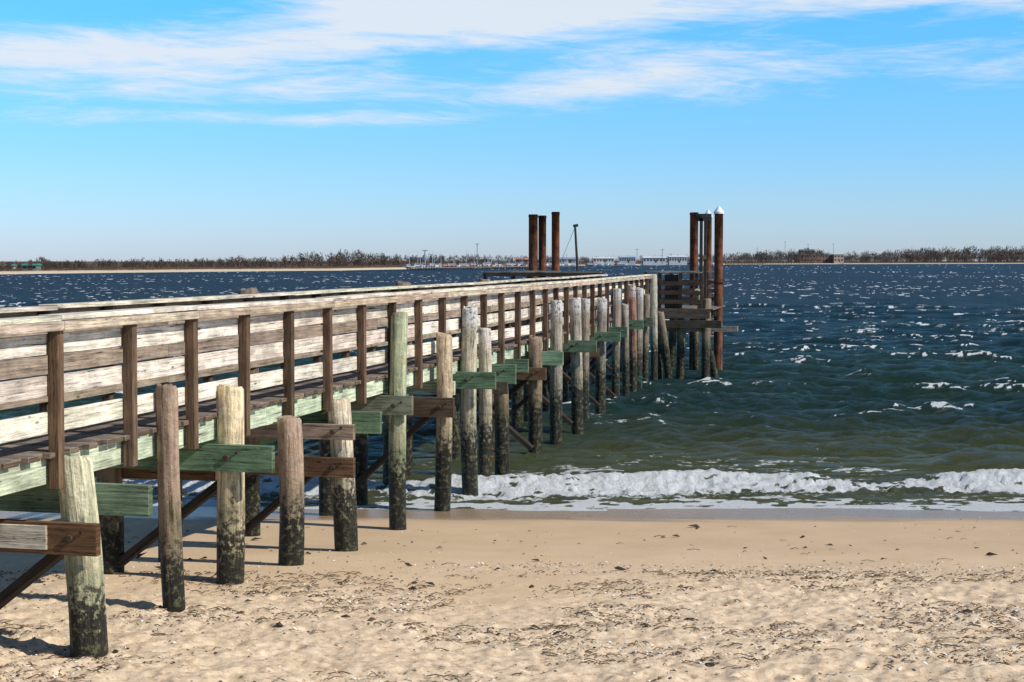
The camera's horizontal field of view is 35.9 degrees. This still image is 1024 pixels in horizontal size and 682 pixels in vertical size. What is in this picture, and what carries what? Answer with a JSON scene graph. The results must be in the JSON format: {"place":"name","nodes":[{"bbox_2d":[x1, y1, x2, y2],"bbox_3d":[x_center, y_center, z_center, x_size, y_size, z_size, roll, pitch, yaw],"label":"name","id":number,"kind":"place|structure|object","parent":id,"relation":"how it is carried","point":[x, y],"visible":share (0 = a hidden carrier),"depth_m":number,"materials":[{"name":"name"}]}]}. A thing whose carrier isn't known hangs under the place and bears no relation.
{"place":"outdoors","nodes":[
{"label":"outdoors","id":0,"kind":"place"},
{"bbox_2d":[0,506,1023,681],"bbox_3d":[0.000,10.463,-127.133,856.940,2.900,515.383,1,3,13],"label":"sandy beach","id":1,"kind":"structure","parent":0,"point":[865,533],"depth_m":13.99,"materials":[{"name":"beige sand"}]},
{"bbox_2d":[0,560,1023,681],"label":"shell fragments","id":2,"kind":"object","parent":1,"relation":"on","point":[728,653],"visible":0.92,"depth_m":13.08,"materials":[{"name":"paint"}]},
{"bbox_2d":[0,526,1023,681],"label":"driftwood twigs","id":3,"kind":"object","parent":1,"relation":"on","point":[330,576],"visible":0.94,"depth_m":13.36,"materials":[{"name":"paint"}]},
{"bbox_2d":[22,519,1008,681],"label":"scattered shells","id":4,"kind":"object","parent":1,"relation":"on","point":[542,597],"visible":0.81,"depth_m":15.92,"materials":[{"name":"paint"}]},
{"bbox_2d":[31,524,1016,681],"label":"seaweed scraps","id":5,"kind":"object","parent":1,"relation":"on","point":[711,664],"visible":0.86,"depth_m":14.65,"materials":[{"name":"plant"}]},
{"bbox_2d":[0,261,1023,510],"bbox_3d":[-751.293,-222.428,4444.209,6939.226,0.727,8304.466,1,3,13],"label":"sea water","id":6,"kind":"structure","parent":0,"point":[896,387],"depth_m":37.91,"materials":[{"name":"blue liquid"}]},
{"bbox_2d":[0,274,657,658],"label":"wooden pier","id":7,"kind":"structure","parent":6,"relation":"in","point":[56,456],"depth_m":16.31,"materials":[{"name":"brown wood"}]},
{"bbox_2d":[528,214,537,318],"bbox_3d":[0.700,-0.911,52.189,0.324,6.520,0.324,1,3,13],"label":"steel mooring pile","id":8,"kind":"object","parent":6,"relation":"in","point":[533,242],"visible":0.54,"depth_m":51.95,"materials":[{"name":"brown metal"}]},
{"bbox_2d":[538,215,546,277],"bbox_3d":[1.010,-0.928,52.733,0.284,6.500,0.284,1,3,13],"label":"steel mooring pile","id":9,"kind":"object","parent":6,"relation":"in","point":[541,242],"visible":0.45,"depth_m":52.51,"materials":[{"name":"brown metal"}]},
{"bbox_2d":[551,212,559,276],"bbox_3d":[1.431,-0.942,52.019,0.284,6.600,0.284,1,3,13],"label":"steel mooring pile","id":10,"kind":"object","parent":6,"relation":"in","point":[555,238],"visible":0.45,"depth_m":51.80,"materials":[{"name":"brown metal"}]},
{"bbox_2d":[404,250,713,268],"bbox_3d":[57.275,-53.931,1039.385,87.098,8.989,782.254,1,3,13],"label":"moored boats","id":11,"kind":"object","parent":6,"relation":"on","point":[566,263],"visible":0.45,"depth_m":897.69,"materials":[{"name":"paint"}]},
{"bbox_2d":[405,262,812,270],"bbox_3d":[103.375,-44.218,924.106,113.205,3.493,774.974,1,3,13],"label":"timber docks","id":12,"kind":"object","parent":6,"relation":"in","point":[470,267],"visible":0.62,"depth_m":649.48,"materials":[{"name":"paint"}]},
{"bbox_2d":[483,214,737,379],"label":"pier head platform","id":13,"kind":"structure","parent":6,"relation":"in","point":[673,308],"depth_m":46.92,"materials":[{"name":"brown wood"}]},
{"bbox_2d":[560,224,578,271],"bbox_3d":[1.915,-2.525,51.827,0.705,2.627,0.095,1,3,13],"label":"davit pole","id":14,"kind":"object","parent":13,"relation":"on","point":[576,248],"visible":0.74,"depth_m":51.73,"materials":[{"name":"metal"}]},
{"bbox_2d":[642,256,665,264],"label":"marina shed","id":15,"kind":"structure","parent":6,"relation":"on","point":[651,260],"depth_m":1198.52,"materials":[{"name":"paint"}]},
{"bbox_2d":[644,259,664,262],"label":"windows and door","id":16,"kind":"structure","parent":15,"relation":"in","point":[644,259],"depth_m":1198.21,"materials":[{"name":"paint"}]},
{"bbox_2d":[689,212,698,369],"bbox_3d":[5.854,-0.863,50.954,0.294,6.550,0.294,1,3,13],"label":"steel mooring pile","id":17,"kind":"object","parent":6,"relation":"in","point":[693,244],"visible":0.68,"depth_m":50.75,"materials":[{"name":"brown metal"}]},
{"bbox_2d":[705,210,712,336],"bbox_3d":[6.420,-0.961,51.898,0.290,6.650,0.290,1,3,13],"label":"steel mooring pile","id":18,"kind":"object","parent":6,"relation":"in","point":[709,242],"visible":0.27,"depth_m":51.70,"materials":[{"name":"brown metal"}]},
{"bbox_2d":[714,206,723,369],"bbox_3d":[6.448,-0.856,49.431,0.320,6.690,0.320,1,3,13],"label":"steel mooring pile","id":19,"kind":"object","parent":6,"relation":"in","point":[718,255],"visible":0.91,"depth_m":49.27,"materials":[{"name":"brown metal"}]},
{"bbox_2d":[0,261,1023,273],"bbox_3d":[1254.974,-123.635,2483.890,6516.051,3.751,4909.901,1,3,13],"label":"shore land","id":20,"kind":"structure","parent":0,"point":[168,269],"depth_m":562.26,"materials":[{"name":"plant"}]},
{"bbox_2d":[3,262,16,268],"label":"beach shelter","id":21,"kind":"object","parent":20,"relation":"on","point":[13,265],"visible":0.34,"depth_m":449.67,"materials":[{"name":"paint"}]},
{"bbox_2d":[22,262,41,270],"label":"beach shelter","id":22,"kind":"object","parent":20,"relation":"on","point":[31,266],"visible":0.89,"depth_m":439.50,"materials":[{"name":"paint"}]},
{"bbox_2d":[23,262,35,269],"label":"windows and door","id":23,"kind":"structure","parent":22,"relation":"in","point":[30,264],"depth_m":439.40,"materials":[{"name":"paint"}]},
{"bbox_2d":[0,248,667,269],"bbox_3d":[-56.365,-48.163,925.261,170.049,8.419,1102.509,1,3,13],"label":"distant tree line","id":24,"kind":"object","parent":20,"relation":"on","point":[342,259],"visible":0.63,"depth_m":586.03,"materials":[{"name":"plant"}]},
{"bbox_2d":[468,257,491,262],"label":"marina shed","id":25,"kind":"structure","parent":20,"relation":"on","point":[489,260],"depth_m":978.79,"materials":[{"name":"paint"}]},
{"bbox_2d":[0,259,1023,271],"bbox_3d":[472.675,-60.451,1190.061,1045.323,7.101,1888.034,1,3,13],"label":"shore scrub","id":26,"kind":"object","parent":20,"relation":"on","point":[75,267],"visible":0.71,"depth_m":559.11,"materials":[{"name":"plant"}]},
{"bbox_2d":[516,258,528,262],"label":"marina shed","id":27,"kind":"structure","parent":20,"relation":"on","point":[525,259],"depth_m":1048.61,"materials":[{"name":"paint"}]},
{"bbox_2d":[559,257,578,263],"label":"marina shed","id":28,"kind":"structure","parent":20,"relation":"on","point":[569,259],"depth_m":1118.59,"materials":[{"name":"paint"}]},
{"bbox_2d":[592,257,613,264],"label":"marina shed","id":29,"kind":"structure","parent":20,"relation":"on","point":[603,260],"depth_m":1148.55,"materials":[{"name":"paint"}]},
{"bbox_2d":[594,259,612,262],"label":"windows and door","id":30,"kind":"structure","parent":29,"relation":"in","point":[604,260],"depth_m":1148.37,"materials":[{"name":"paint"}]},
{"bbox_2d":[618,256,635,264],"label":"marina shed","id":31,"kind":"structure","parent":20,"relation":"on","point":[629,260],"depth_m":1178.51,"materials":[{"name":"paint"}]},
{"bbox_2d":[422,244,833,264],"bbox_3d":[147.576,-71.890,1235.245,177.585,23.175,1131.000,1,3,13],"label":"light masts","id":32,"kind":"object","parent":20,"relation":"on","point":[477,254],"visible":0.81,"depth_m":898.78,"materials":[{"name":"paint"}]},
{"bbox_2d":[668,255,687,264],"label":"marina shed","id":33,"kind":"structure","parent":20,"relation":"on","point":[677,259],"depth_m":1228.49,"materials":[{"name":"paint"}]},
{"bbox_2d":[670,258,686,262],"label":"windows and door","id":34,"kind":"structure","parent":33,"relation":"in","point":[670,258],"depth_m":1228.12,"materials":[{"name":"paint"}]},
{"bbox_2d":[798,249,814,254],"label":"brick tower block","id":35,"kind":"structure","parent":20,"relation":"on","point":[799,250],"depth_m":1663.84,"materials":[{"name":"brick"}]},
{"bbox_2d":[795,255,831,262],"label":"walls","id":36,"kind":"structure","parent":20,"relation":"on","point":[824,258],"depth_m":1647.76,"materials":[{"name":"brick"}]},
{"bbox_2d":[798,256,829,261],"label":"windows and door","id":37,"kind":"structure","parent":36,"relation":"attached to","point":[813,259],"depth_m":1647.70,"materials":[{"name":"paint"}]},
{"bbox_2d":[832,255,843,263],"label":"walls","id":38,"kind":"structure","parent":20,"relation":"on","point":[836,258],"depth_m":1637.88,"materials":[{"name":"paint"}]},
{"bbox_2d":[666,245,1023,262],"bbox_3d":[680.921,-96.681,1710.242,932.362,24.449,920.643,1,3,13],"label":"distant tree line","id":39,"kind":"object","parent":20,"relation":"on","point":[990,255],"visible":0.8,"depth_m":1802.38,"materials":[{"name":"plant"}]},
{"bbox_2d":[0,0,1023,260],"label":"sky","id":40,"kind":"structure","parent":0,"point":[166,130],"materials":[{"name":"blue"}]}
]}

